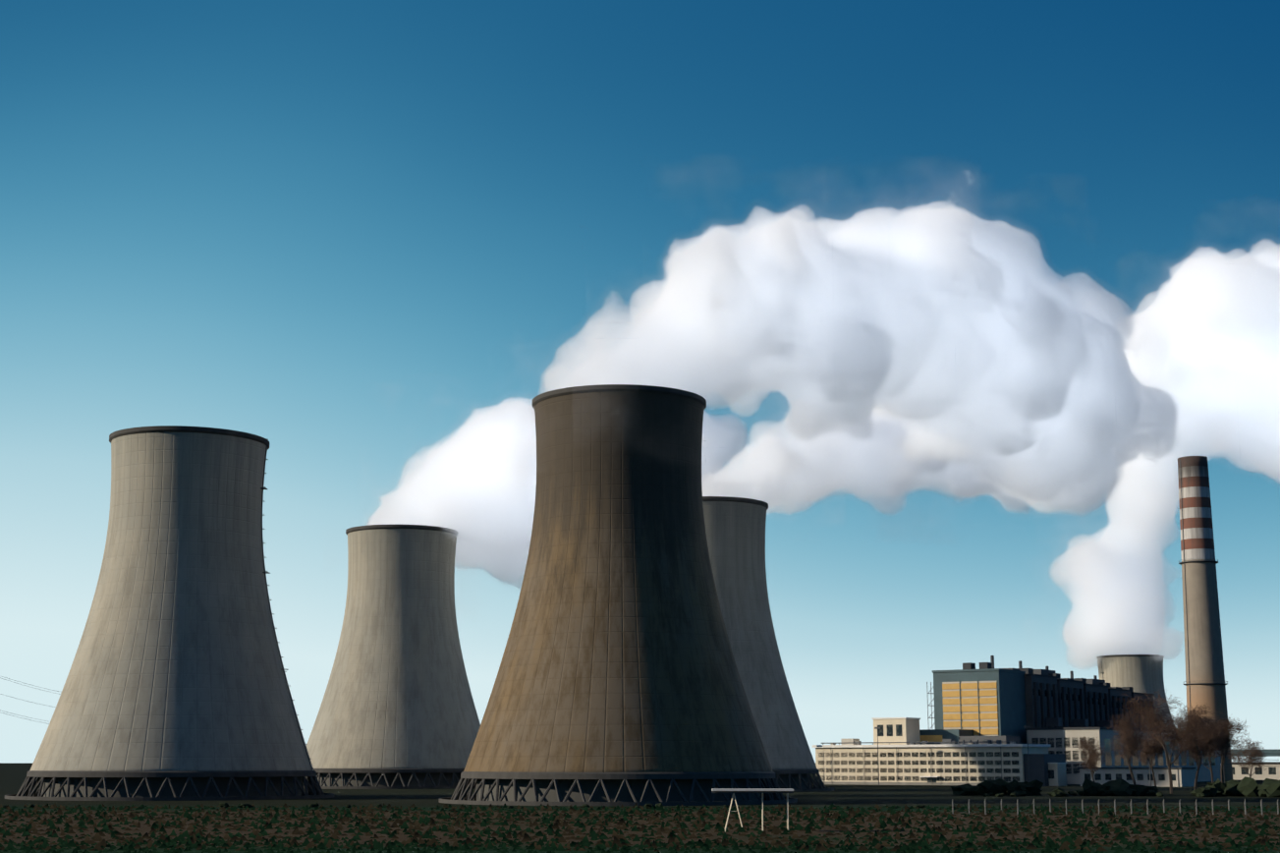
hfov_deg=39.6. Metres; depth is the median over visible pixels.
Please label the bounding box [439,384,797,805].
cooling tower
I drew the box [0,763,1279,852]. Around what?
ground
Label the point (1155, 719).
bare tree
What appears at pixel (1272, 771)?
buildings
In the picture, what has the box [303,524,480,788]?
cooling tower
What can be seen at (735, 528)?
cooling tower
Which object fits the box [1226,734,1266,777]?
bare tree
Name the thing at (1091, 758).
bare tree
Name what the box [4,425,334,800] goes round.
cooling tower
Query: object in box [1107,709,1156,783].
bare tree
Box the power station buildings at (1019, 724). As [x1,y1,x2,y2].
[812,655,1221,786]
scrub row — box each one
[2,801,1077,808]
[950,776,1279,796]
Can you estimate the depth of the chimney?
980.48 m
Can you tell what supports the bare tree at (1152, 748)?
on the ground at (13, 776)
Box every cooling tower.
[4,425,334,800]
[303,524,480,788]
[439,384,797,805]
[702,496,834,791]
[1097,654,1174,729]
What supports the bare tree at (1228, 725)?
on the ground at (13, 776)
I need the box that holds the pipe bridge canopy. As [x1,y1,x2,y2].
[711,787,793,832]
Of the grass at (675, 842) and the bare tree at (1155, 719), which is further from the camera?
the bare tree at (1155, 719)
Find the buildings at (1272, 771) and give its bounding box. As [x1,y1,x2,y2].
[1230,749,1279,779]
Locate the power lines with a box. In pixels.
[0,675,1279,781]
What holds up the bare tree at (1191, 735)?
on the ground at (13, 776)
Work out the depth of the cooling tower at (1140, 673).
1182.97 m
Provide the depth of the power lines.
683.51 m
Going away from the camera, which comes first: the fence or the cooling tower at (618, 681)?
the fence
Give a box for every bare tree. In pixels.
[1076,735,1111,780]
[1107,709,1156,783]
[1116,688,1198,793]
[1135,729,1172,785]
[1167,701,1228,789]
[1176,709,1249,782]
[1183,716,1221,781]
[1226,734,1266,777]
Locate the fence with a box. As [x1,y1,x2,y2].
[951,798,1279,814]
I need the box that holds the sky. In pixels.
[0,0,1279,763]
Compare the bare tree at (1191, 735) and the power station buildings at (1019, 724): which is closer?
the bare tree at (1191, 735)
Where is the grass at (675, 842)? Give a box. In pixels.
[0,802,1279,852]
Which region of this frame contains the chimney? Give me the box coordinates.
[1177,455,1232,779]
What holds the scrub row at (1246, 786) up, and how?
on the ground at (13, 776)
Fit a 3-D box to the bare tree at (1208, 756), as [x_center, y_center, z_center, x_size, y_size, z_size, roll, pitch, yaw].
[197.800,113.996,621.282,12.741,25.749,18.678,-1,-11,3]

